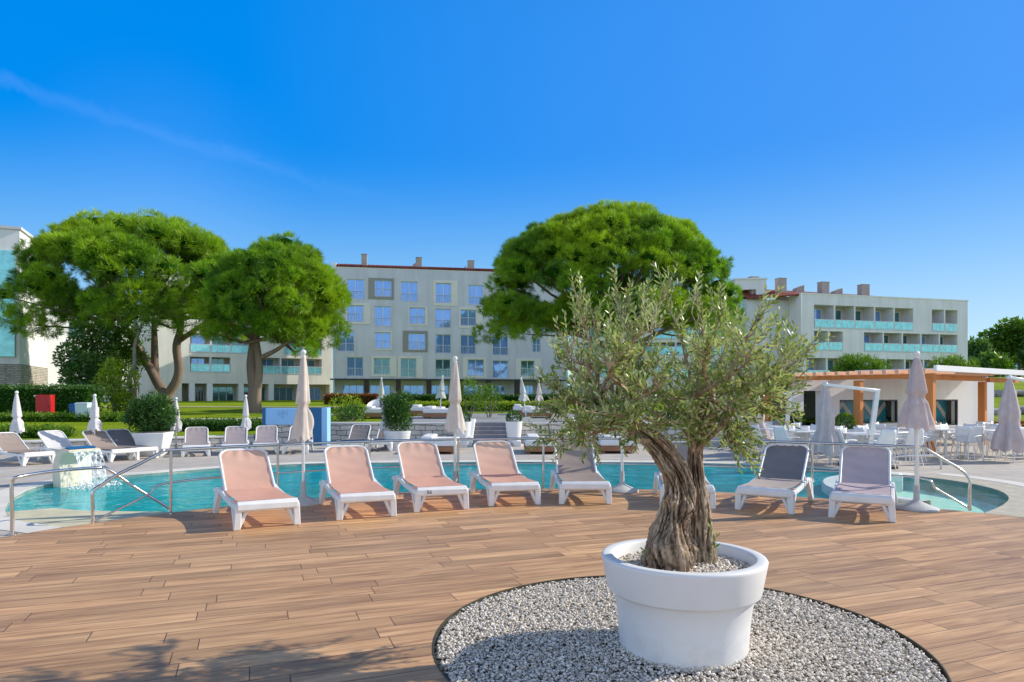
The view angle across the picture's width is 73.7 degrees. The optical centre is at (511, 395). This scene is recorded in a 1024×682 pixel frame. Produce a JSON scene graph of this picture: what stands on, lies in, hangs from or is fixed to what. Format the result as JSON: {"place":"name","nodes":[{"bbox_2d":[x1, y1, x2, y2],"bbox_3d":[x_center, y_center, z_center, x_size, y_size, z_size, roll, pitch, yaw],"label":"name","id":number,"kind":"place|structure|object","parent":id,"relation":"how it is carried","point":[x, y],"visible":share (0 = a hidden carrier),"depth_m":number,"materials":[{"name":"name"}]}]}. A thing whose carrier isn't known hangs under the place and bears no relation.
{"place":"outdoors","nodes":[
{"label":"outdoors","id":0,"kind":"place"},
{"bbox_2d":[0,392,366,439],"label":"lawn","id":1,"kind":"structure","parent":0,"point":[205,412],"depth_m":40.66,"materials":[{"name":"plant"}]},
{"bbox_2d":[0,225,47,388],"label":"hotel block","id":2,"kind":"structure","parent":1,"relation":"on","point":[23,361],"depth_m":46.92,"materials":[{"name":"white paint"}]},
{"bbox_2d":[0,422,76,438],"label":"hedge","id":3,"kind":"object","parent":1,"relation":"on","point":[32,432],"visible":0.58,"depth_m":20.70,"materials":[{"name":"green plant"}]},
{"bbox_2d":[34,395,54,412],"bbox_3d":[-21.092,0.553,30.723,0.840,1.163,0.315,0,0,0],"label":"cabinet","id":4,"kind":"object","parent":1,"relation":"on","point":[44,403],"visible":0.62,"depth_m":30.59,"materials":[{"name":"metal"}]},
{"bbox_2d":[0,382,104,416],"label":"hedge","id":5,"kind":"object","parent":1,"relation":"on","point":[66,395],"visible":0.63,"depth_m":32.26,"materials":[{"name":"green plant"}]},
{"bbox_2d":[0,409,125,421],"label":"hedge","id":6,"kind":"object","parent":1,"relation":"on","point":[48,416],"visible":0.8,"depth_m":29.66,"materials":[{"name":"green plant"}]},
{"bbox_2d":[51,319,121,388],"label":"tree","id":7,"kind":"object","parent":1,"relation":"on","point":[83,362],"visible":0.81,"depth_m":40.08,"materials":[{"name":"green plant"}]},
{"bbox_2d":[47,309,153,401],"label":"hotel block","id":8,"kind":"structure","parent":1,"relation":"on","point":[145,387],"depth_m":71.91,"materials":[{"name":"white paint"}]},
{"bbox_2d":[90,355,141,411],"bbox_3d":[-21.648,-0.479,37.022,2.692,3.476,2.633,0,0,0],"label":"tree","id":9,"kind":"object","parent":1,"relation":"on","point":[118,397],"visible":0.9,"depth_m":36.77,"materials":[{"name":"green plant"}]},
{"bbox_2d":[83,324,149,410],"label":"tree","id":10,"kind":"object","parent":1,"relation":"on","point":[126,351],"visible":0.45,"depth_m":43.54,"materials":[{"name":"green plant"}]},
{"bbox_2d":[0,206,248,404],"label":"pine tree","id":11,"kind":"object","parent":1,"relation":"on","point":[105,252],"visible":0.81,"depth_m":40.87,"materials":[{"name":"green plant"}]},
{"bbox_2d":[115,303,161,406],"bbox_3d":[-21.450,-2.122,39.278,2.363,6.430,2.024,0,0,-26],"label":"tree","id":12,"kind":"object","parent":1,"relation":"on","point":[136,339],"visible":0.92,"depth_m":39.10,"materials":[{"name":"green plant"}]},
{"bbox_2d":[136,416,261,431],"bbox_3d":[-10.896,1.035,23.990,4.458,0.693,1.335,0,0,0],"label":"hedge","id":13,"kind":"object","parent":1,"relation":"on","point":[217,424],"visible":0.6,"depth_m":23.66,"materials":[{"name":"green plant"}]},
{"bbox_2d":[154,269,331,400],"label":"hotel block","id":14,"kind":"structure","parent":1,"relation":"on","point":[212,371],"depth_m":82.20,"materials":[{"name":"beige paint"}]},
{"bbox_2d":[213,387,233,400],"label":"window","id":15,"kind":"structure","parent":14,"relation":"in","point":[219,393],"depth_m":83.25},
{"bbox_2d":[194,230,354,412],"bbox_3d":[-13.789,-4.257,40.306,9.048,11.029,9.503,0,0,0],"label":"pine tree","id":16,"kind":"object","parent":1,"relation":"on","point":[284,270],"visible":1,"depth_m":38.16,"materials":[{"name":"green plant"}]},
{"bbox_2d":[323,392,378,403],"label":"hedge","id":17,"kind":"object","parent":1,"relation":"on","point":[366,398],"visible":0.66,"depth_m":62.06,"materials":[{"name":"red plant"}]},
{"bbox_2d":[330,254,567,396],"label":"hotel block","id":18,"kind":"structure","parent":1,"relation":"on","point":[412,325],"depth_m":76.95,"materials":[{"name":"grey paint"}]},
{"bbox_2d":[347,357,362,376],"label":"window","id":19,"kind":"structure","parent":18,"relation":"in","point":[354,364],"depth_m":75.60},
{"bbox_2d":[347,279,363,298],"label":"window","id":20,"kind":"structure","parent":18,"relation":"in","point":[356,286],"depth_m":75.60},
{"bbox_2d":[347,305,363,321],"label":"window","id":21,"kind":"structure","parent":18,"relation":"in","point":[355,313],"depth_m":75.56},
{"bbox_2d":[374,306,390,325],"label":"window","id":22,"kind":"structure","parent":18,"relation":"in","point":[382,313],"depth_m":76.13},
{"bbox_2d":[375,280,391,296],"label":"window","id":23,"kind":"structure","parent":18,"relation":"in","point":[383,288],"depth_m":76.11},
{"bbox_2d":[401,358,415,376],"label":"window","id":24,"kind":"structure","parent":18,"relation":"in","point":[408,365],"depth_m":76.64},
{"bbox_2d":[401,281,417,301],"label":"window","id":25,"kind":"structure","parent":18,"relation":"in","point":[409,290],"depth_m":76.64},
{"bbox_2d":[408,333,424,349],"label":"window","id":26,"kind":"structure","parent":18,"relation":"in","point":[416,341],"depth_m":76.77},
{"bbox_2d":[435,309,450,327],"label":"window","id":27,"kind":"structure","parent":18,"relation":"in","point":[442,316],"depth_m":77.31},
{"bbox_2d":[435,334,450,353],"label":"window","id":28,"kind":"structure","parent":18,"relation":"in","point":[442,342],"depth_m":77.31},
{"bbox_2d":[436,283,450,302],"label":"window","id":29,"kind":"structure","parent":18,"relation":"in","point":[443,290],"depth_m":77.31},
{"bbox_2d":[468,285,482,304],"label":"window","id":30,"kind":"structure","parent":18,"relation":"in","point":[475,292],"depth_m":77.96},
{"bbox_2d":[14,464,838,508],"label":"pool water","id":31,"kind":"structure","parent":0,"point":[80,496],"depth_m":12.82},
{"bbox_2d":[52,445,121,492],"bbox_3d":[-7.679,1.341,12.364,1.087,0.819,0.861,0,0,24],"label":"waterfall spout","id":32,"kind":"object","parent":31,"relation":"in","point":[73,457],"visible":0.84,"depth_m":12.34,"materials":[{"name":"liquid"}]},
{"bbox_2d":[473,422,512,445],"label":"stairs","id":33,"kind":"structure","parent":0,"point":[490,429],"depth_m":22.29,"materials":[{"name":"stone"}]},
{"bbox_2d":[0,488,1023,681],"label":"wood deck","id":34,"kind":"structure","parent":0,"point":[368,592],"depth_m":6.02,"materials":[{"name":"wood"}]},
{"bbox_2d":[6,466,168,535],"bbox_3d":[-5.380,1.427,8.713,0.402,1.046,1.989,0,0,31],"label":"handrail","id":35,"kind":"object","parent":34,"relation":"on","point":[11,490],"visible":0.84,"depth_m":8.28,"materials":[{"name":"metal"}]},
{"bbox_2d":[213,448,300,530],"bbox_3d":[-3.406,1.176,9.001,0.857,0.840,1.882,0,0,-31],"label":"sun lounger","id":36,"kind":"object","parent":34,"relation":"on","point":[248,482],"visible":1,"depth_m":9.18,"materials":[{"name":"fabric"}]},
{"bbox_2d":[291,349,319,506],"bbox_3d":[-3.068,0.462,10.039,0.560,2.277,0.560,0,0,0],"label":"parasol","id":37,"kind":"object","parent":34,"relation":"on","point":[303,424],"visible":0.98,"depth_m":9.98,"materials":[{"name":"fabric"}]},
{"bbox_2d":[319,445,396,520],"bbox_3d":[-2.228,1.180,9.678,0.857,0.832,1.882,0,0,-23],"label":"sun lounger","id":38,"kind":"object","parent":34,"relation":"on","point":[350,476],"visible":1,"depth_m":9.90,"materials":[{"name":"fabric"}]},
{"bbox_2d":[391,441,468,512],"bbox_3d":[-1.271,1.169,10.269,0.857,0.854,1.887,0,0,-20],"label":"sun lounger","id":39,"kind":"object","parent":34,"relation":"on","point":[421,467],"visible":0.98,"depth_m":10.52,"materials":[{"name":"fabric"}]},
{"bbox_2d":[444,356,468,489],"bbox_3d":[-0.949,0.471,11.378,0.560,2.257,0.560,0,0,0],"label":"parasol","id":40,"kind":"object","parent":34,"relation":"on","point":[455,421],"visible":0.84,"depth_m":11.29,"materials":[{"name":"fabric"}]},
{"bbox_2d":[469,440,540,506],"bbox_3d":[-0.158,1.182,10.751,0.857,0.828,1.882,0,0,-13],"label":"sun lounger","id":41,"kind":"object","parent":34,"relation":"on","point":[497,467],"visible":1,"depth_m":11.02,"materials":[{"name":"fabric"}]},
{"bbox_2d":[90,437,971,523],"bbox_3d":[0.451,1.155,10.320,11.686,0.891,2.683,0,0,-5],"label":"handrail","id":42,"kind":"object","parent":34,"relation":"on","point":[170,482],"visible":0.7,"depth_m":10.16,"materials":[{"name":"metal"}]},
{"bbox_2d":[549,440,611,503],"bbox_3d":[1.060,1.172,10.889,0.857,0.849,1.882,0,0,-1],"label":"sun lounger","id":43,"kind":"object","parent":34,"relation":"on","point":[573,471],"visible":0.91,"depth_m":11.04,"materials":[{"name":"white plastic"}]},
{"bbox_2d":[611,396,638,493],"bbox_3d":[1.835,0.471,11.378,0.560,2.257,0.560,0,0,0],"label":"parasol","id":44,"kind":"object","parent":34,"relation":"on","point":[621,487],"visible":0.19,"depth_m":11.29,"materials":[{"name":"metal"}]},
{"bbox_2d":[652,441,715,508],"bbox_3d":[2.621,1.175,10.524,0.857,0.842,1.882,0,0,9],"label":"sun lounger","id":45,"kind":"object","parent":34,"relation":"on","point":[682,449],"visible":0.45,"depth_m":10.53,"materials":[{"name":"white plastic"}]},
{"bbox_2d":[434,577,946,681],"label":"gravel base","id":46,"kind":"object","parent":34,"relation":"on","point":[564,645],"visible":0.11,"depth_m":4.24,"materials":[{"name":"gravel"}]},
{"bbox_2d":[602,538,768,673],"bbox_3d":[1.090,1.321,4.360,1.028,0.617,1.028,0,0,0],"label":"planter","id":47,"kind":"object","parent":46,"relation":"on","point":[682,620],"visible":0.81,"depth_m":3.98,"materials":[{"name":"plastic"}]},
{"bbox_2d":[432,575,951,681],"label":"gravel edging","id":48,"kind":"object","parent":46,"relation":"on","point":[928,654],"visible":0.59,"depth_m":5.00,"materials":[{"name":"metal"}]},
{"bbox_2d":[735,443,813,514],"bbox_3d":[3.919,1.182,10.100,0.857,0.828,1.882,0,0,32],"label":"sun lounger","id":49,"kind":"object","parent":34,"relation":"on","point":[783,470],"visible":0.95,"depth_m":10.28,"materials":[{"name":"white plastic"}]},
{"bbox_2d":[828,446,897,522],"bbox_3d":[4.908,1.172,9.525,0.857,0.848,1.882,0,0,29],"label":"sun lounger","id":50,"kind":"object","parent":34,"relation":"on","point":[864,474],"visible":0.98,"depth_m":9.74,"materials":[{"name":"fabric"}]},
{"bbox_2d":[895,351,939,512],"bbox_3d":[5.681,0.486,9.588,0.560,2.227,0.560,0,0,0],"label":"parasol","id":51,"kind":"object","parent":34,"relation":"on","point":[916,414],"visible":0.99,"depth_m":9.50,"materials":[{"name":"fabric"}]},
{"bbox_2d":[0,435,1023,536],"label":"pool surround","id":52,"kind":"object","parent":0,"point":[1008,468],"visible":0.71,"depth_m":16.78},
{"bbox_2d":[4,391,24,459],"bbox_3d":[-12.384,0.741,17.067,0.500,1.719,0.500,0,0,0],"label":"parasol","id":53,"kind":"object","parent":52,"relation":"on","point":[17,425],"visible":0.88,"depth_m":17.00,"materials":[{"name":"fabric"}]},
{"bbox_2d":[0,432,54,465],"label":"sun lounger","id":54,"kind":"object","parent":52,"relation":"on","point":[12,444],"visible":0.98,"depth_m":16.08,"materials":[{"name":"white plastic"}]},
{"bbox_2d":[33,430,96,460],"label":"sun lounger","id":55,"kind":"object","parent":52,"relation":"on","point":[55,441],"visible":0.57,"depth_m":17.06,"materials":[{"name":"white plastic"}]},
{"bbox_2d":[87,394,105,458],"bbox_3d":[-10.645,0.780,17.415,0.500,1.640,0.500,0,0,0],"label":"parasol","id":56,"kind":"object","parent":52,"relation":"on","point":[94,423],"visible":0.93,"depth_m":17.35,"materials":[{"name":"fabric"}]},
{"bbox_2d":[82,430,139,461],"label":"sun lounger","id":57,"kind":"object","parent":52,"relation":"on","point":[102,440],"visible":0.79,"depth_m":17.13,"materials":[{"name":"white plastic"}]},
{"bbox_2d":[105,429,158,459],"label":"sun lounger","id":58,"kind":"object","parent":52,"relation":"on","point":[122,437],"visible":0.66,"depth_m":17.76,"materials":[{"name":"white plastic"}]},
{"bbox_2d":[23,435,253,449],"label":"retaining wall","id":59,"kind":"structure","parent":52,"relation":"on","point":[216,440],"depth_m":20.82,"materials":[{"name":"stone"}]},
{"bbox_2d":[132,431,173,455],"bbox_3d":[-9.532,1.284,18.156,0.791,0.632,0.791,0,0,-8],"label":"planter","id":60,"kind":"object","parent":52,"relation":"on","point":[161,439],"visible":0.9,"depth_m":17.84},
{"bbox_2d":[120,390,180,430],"bbox_3d":[-9.594,0.413,18.128,1.460,1.186,1.219,0,0,-23],"label":"bush","id":61,"kind":"object","parent":60,"relation":"on","point":[144,413],"visible":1,"depth_m":17.94,"materials":[{"name":"green plant"}]},
{"bbox_2d":[181,427,211,456],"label":"sun lounger","id":62,"kind":"object","parent":52,"relation":"on","point":[196,436],"visible":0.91,"depth_m":18.86,"materials":[{"name":"white plastic"}]},
{"bbox_2d":[220,426,249,451],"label":"sun lounger","id":63,"kind":"object","parent":52,"relation":"on","point":[235,435],"visible":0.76,"depth_m":19.32,"materials":[{"name":"white plastic"}]},
{"bbox_2d":[252,425,280,452],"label":"sun lounger","id":64,"kind":"object","parent":52,"relation":"on","point":[265,434],"visible":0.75,"depth_m":19.74,"materials":[{"name":"white plastic"}]},
{"bbox_2d":[262,408,321,445],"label":"sign wall","id":65,"kind":"structure","parent":52,"relation":"on","point":[282,419],"depth_m":21.82,"materials":[{"name":"stone"}]},
{"bbox_2d":[322,407,330,445],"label":"pillar","id":66,"kind":"structure","parent":52,"relation":"on","point":[326,423],"depth_m":21.79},
{"bbox_2d":[339,424,372,447],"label":"sun lounger","id":67,"kind":"object","parent":52,"relation":"on","point":[359,431],"visible":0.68,"depth_m":20.63,"materials":[{"name":"white plastic"}]},
{"bbox_2d":[331,422,453,440],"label":"retaining wall","id":68,"kind":"structure","parent":52,"relation":"on","point":[340,431],"depth_m":22.95,"materials":[{"name":"stone"}]},
{"bbox_2d":[384,430,410,450],"bbox_3d":[-3.369,1.320,20.078,0.800,0.560,0.800,0,0,-8],"label":"planter","id":69,"kind":"object","parent":52,"relation":"on","point":[393,434],"visible":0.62,"depth_m":19.76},
{"bbox_2d":[378,389,413,430],"bbox_3d":[-3.393,0.483,20.063,1.101,1.377,1.110,0,0,0],"label":"bush","id":70,"kind":"object","parent":69,"relation":"in","point":[396,410],"visible":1,"depth_m":19.91,"materials":[{"name":"green plant"}]},
{"bbox_2d":[421,434,459,453],"bbox_3d":[-2.049,1.356,19.351,1.050,0.480,1.600,0,0,0],"label":"daybed","id":71,"kind":"object","parent":52,"relation":"on","point":[445,446],"visible":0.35,"depth_m":18.56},
{"bbox_2d":[593,433,636,452],"bbox_3d":[2.926,1.356,19.555,1.000,0.480,1.600,0,0,0],"label":"daybed","id":72,"kind":"object","parent":52,"relation":"on","point":[608,445],"visible":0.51,"depth_m":18.77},
{"bbox_2d":[521,422,725,442],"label":"retaining wall","id":73,"kind":"structure","parent":52,"relation":"on","point":[531,430],"depth_m":22.95,"materials":[{"name":"stone"}]},
{"bbox_2d":[809,382,897,468],"bbox_3d":[7.498,0.650,15.226,1.779,1.901,0.954,0,0,0],"label":"cantilever parasol","id":74,"kind":"object","parent":52,"relation":"on","point":[825,431],"visible":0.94,"depth_m":15.01,"materials":[{"name":"fabric"}]},
{"bbox_2d":[723,377,993,444],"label":"bar pavilion","id":75,"kind":"structure","parent":52,"relation":"on","point":[956,402],"depth_m":24.11,"materials":[{"name":"white paint"}]},
{"bbox_2d":[840,400,896,423],"bbox_3d":[12.075,0.675,23.471,2.842,1.450,0.450,0,0,-24],"label":"window","id":76,"kind":"structure","parent":75,"relation":"in","point":[847,406],"depth_m":23.78,"materials":[{"name":"glass"}]},
{"bbox_2d":[936,399,957,424],"bbox_3d":[15.314,0.675,24.926,2.258,1.450,0.450,0,0,-24],"label":"window","id":77,"kind":"structure","parent":75,"relation":"in","point":[940,404],"depth_m":25.33,"materials":[{"name":"glass"}]},
{"bbox_2d":[864,430,896,469],"bbox_3d":[8.003,1.167,14.812,0.528,0.866,0.530,0,0,-6],"label":"chair","id":78,"kind":"object","parent":52,"relation":"on","point":[886,437],"visible":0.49,"depth_m":14.60,"materials":[{"name":"white plastic"}]},
{"bbox_2d":[744,365,1023,453],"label":"pergola","id":79,"kind":"object","parent":52,"relation":"on","point":[943,372],"visible":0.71,"depth_m":20.11,"materials":[{"name":"orange wood"}]},
{"bbox_2d":[892,428,923,465],"bbox_3d":[9.097,1.167,15.643,0.528,0.866,0.530,0,0,-7],"label":"chair","id":80,"kind":"object","parent":52,"relation":"on","point":[910,439],"visible":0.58,"depth_m":15.46,"materials":[{"name":"white plastic"}]},
{"bbox_2d":[953,426,984,460],"bbox_3d":[11.220,1.167,16.743,0.528,0.866,0.530,0,0,-13],"label":"chair","id":81,"kind":"object","parent":52,"relation":"on","point":[977,431],"visible":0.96,"depth_m":16.56,"materials":[{"name":"white plastic"}]},
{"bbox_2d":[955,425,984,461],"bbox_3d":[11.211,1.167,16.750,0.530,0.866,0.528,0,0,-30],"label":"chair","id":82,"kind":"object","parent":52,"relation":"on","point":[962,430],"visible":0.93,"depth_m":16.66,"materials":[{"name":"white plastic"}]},
{"bbox_2d":[990,375,1023,452],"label":"cantilever parasol","id":83,"kind":"object","parent":52,"relation":"on","point":[1008,434],"visible":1,"depth_m":16.29,"materials":[{"name":"fabric"}]},
{"bbox_2d":[0,0,1023,391],"label":"sky","id":84,"kind":"structure","parent":0,"point":[845,144],"materials":[{"name":"blue"}]},
{"bbox_2d":[406,413,744,421],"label":"terrace","id":85,"kind":"structure","parent":0,"point":[494,417],"depth_m":26.67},
{"bbox_2d":[460,376,485,416],"bbox_3d":[-1.784,0.034,28.513,1.392,1.808,1.529,0,0,0],"label":"bush","id":86,"kind":"object","parent":85,"relation":"on","point":[470,381],"visible":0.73,"depth_m":28.47,"materials":[{"name":"green plant"}]},
{"bbox_2d":[473,383,504,416],"bbox_3d":[-1.000,0.176,28.005,1.467,1.527,1.386,0,0,0],"label":"bush","id":87,"kind":"object","parent":85,"relation":"on","point":[488,396],"visible":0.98,"depth_m":27.91,"materials":[{"name":"green plant"}]},
{"bbox_2d":[331,401,937,421],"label":"lawn","id":88,"kind":"structure","parent":0,"point":[368,419],"depth_m":25.93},
{"bbox_2d":[326,392,368,419],"bbox_3d":[-6.058,0.449,25.200,1.593,1.216,1.419,0,0,-43],"label":"bush","id":89,"kind":"object","parent":88,"relation":"on","point":[350,401],"visible":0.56,"depth_m":25.13,"materials":[{"name":"green plant"}]},
{"bbox_2d":[331,402,367,421],"bbox_3d":[-5.817,0.644,24.258,1.373,0.858,1.328,0,0,-29],"label":"bush","id":90,"kind":"object","parent":88,"relation":"on","point":[346,414],"visible":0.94,"depth_m":24.20,"materials":[{"name":"green plant"}]},
{"bbox_2d":[399,393,561,401],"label":"hedge","id":91,"kind":"object","parent":88,"relation":"on","point":[428,397],"visible":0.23,"depth_m":60.06,"materials":[{"name":"green plant"}]},
{"bbox_2d":[407,399,557,411],"bbox_3d":[-2.192,0.615,37.923,9.937,0.901,1.370,0,0,0],"label":"hedge","id":92,"kind":"object","parent":88,"relation":"on","point":[506,408],"visible":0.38,"depth_m":37.56,"materials":[{"name":"green plant"}]},
{"bbox_2d":[471,199,746,391],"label":"pine tree","id":93,"kind":"object","parent":88,"relation":"on","point":[590,242],"visible":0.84,"depth_m":45.97,"materials":[{"name":"green plant"}]},
{"bbox_2d":[649,377,1023,422],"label":"lawn","id":94,"kind":"structure","parent":0,"point":[1017,386],"depth_m":45.26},
{"bbox_2d":[571,297,730,399],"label":"hotel block","id":95,"kind":"structure","parent":94,"relation":"on","point":[677,345],"depth_m":79.42,"materials":[{"name":"beige paint"}]},
{"bbox_2d":[829,352,864,371],"bbox_3d":[16.201,-1.202,32.953,1.784,1.892,2.079,0,0,16],"label":"young pine","id":96,"kind":"object","parent":94,"relation":"on","point":[845,360],"visible":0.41,"depth_m":32.70,"materials":[{"name":"green plant"}]},
{"bbox_2d":[739,276,967,374],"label":"hotel block","id":97,"kind":"structure","parent":94,"relation":"on","point":[897,331],"depth_m":77.84,"materials":[{"name":"paint"}]},
{"bbox_2d":[731,278,767,374],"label":"hotel tower","id":98,"kind":"structure","parent":97,"relation":"attached to","point":[755,284],"depth_m":76.31,"materials":[{"name":"paint"}]},
{"bbox_2d":[848,352,891,370],"bbox_3d":[16.850,-1.044,32.241,1.966,2.076,1.980,0,0,0],"label":"young pine","id":99,"kind":"object","parent":94,"relation":"on","point":[878,365],"visible":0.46,"depth_m":31.89,"materials":[{"name":"green plant"}]},
{"bbox_2d":[925,352,980,367],"bbox_3d":[19.924,-1.082,31.041,2.206,1.803,2.071,0,0,0],"label":"young pine","id":100,"kind":"object","parent":94,"relation":"on","point":[960,361],"visible":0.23,"depth_m":30.74,"materials":[{"name":"green plant"}]},
{"bbox_2d":[968,335,996,361],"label":"tree","id":101,"kind":"object","parent":94,"relation":"on","point":[976,346],"visible":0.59,"depth_m":111.14,"materials":[{"name":"green plant"}]},
{"bbox_2d":[977,322,1022,376],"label":"tree","id":102,"kind":"object","parent":94,"relation":"on","point":[994,339],"visible":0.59,"depth_m":116.03,"materials":[{"name":"green plant"}]},
{"bbox_2d":[988,352,1015,376],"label":"tree","id":103,"kind":"object","parent":94,"relation":"on","point":[1001,362],"visible":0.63,"depth_m":96.52,"materials":[{"name":"green plant"}]},
{"bbox_2d":[996,316,1023,376],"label":"tree","id":104,"kind":"object","parent":94,"relation":"on","point":[1016,324],"visible":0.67,"depth_m":114.91,"materials":[{"name":"green plant"}]},
{"bbox_2d":[896,490,997,512],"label":"shallow floor","id":105,"kind":"structure","parent":0,"point":[940,500],"depth_m":11.92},
{"bbox_2d":[919,474,1023,516],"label":"pebble beach","id":106,"kind":"structure","parent":0,"point":[1013,505],"depth_m":11.96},
{"label":"pool floor","id":107,"kind":"structure","parent":0,"visible":0},
{"bbox_2d":[5,462,1008,511],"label":"pool wall","id":108,"kind":"structure","parent":107,"relation":"on","point":[196,492],"depth_m":14.83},
{"bbox_2d":[6,508,167,526],"bbox_3d":[-5.830,2.173,9.542,2.228,1.054,1.943,0,0,37],"label":"pool step","id":109,"kind":"object","parent":108,"relation":"attached to","point":[61,517],"visible":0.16,"depth_m":9.36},
{"bbox_2d":[0,460,914,532],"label":"pool coping","id":110,"kind":"object","parent":108,"relation":"on","point":[23,527],"visible":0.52,"depth_m":14.49,"materials":[{"name":"stone"}]},
{"bbox_2d":[821,472,930,504],"bbox_3d":[6.147,2.105,11.823,1.437,1.190,4.139,0,0,24],"label":"pool divider","id":111,"kind":"object","parent":107,"relation":"on","point":[827,485],"visible":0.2,"depth_m":11.84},
{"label":"soil","id":112,"kind":"structure","parent":0,"visible":0},
{"bbox_2d":[522,261,833,571],"bbox_3d":[1.010,0.141,4.374,1.891,1.984,1.818,0,0,0],"label":"olive tree","id":113,"kind":"object","parent":112,"relation":"in","point":[681,537],"visible":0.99,"depth_m":4.24,"materials":[{"name":"green plant"}]},
{"bbox_2d":[619,550,749,571],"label":"gravel","id":114,"kind":"structure","parent":112,"relation":"on","point":[724,563],"depth_m":4.35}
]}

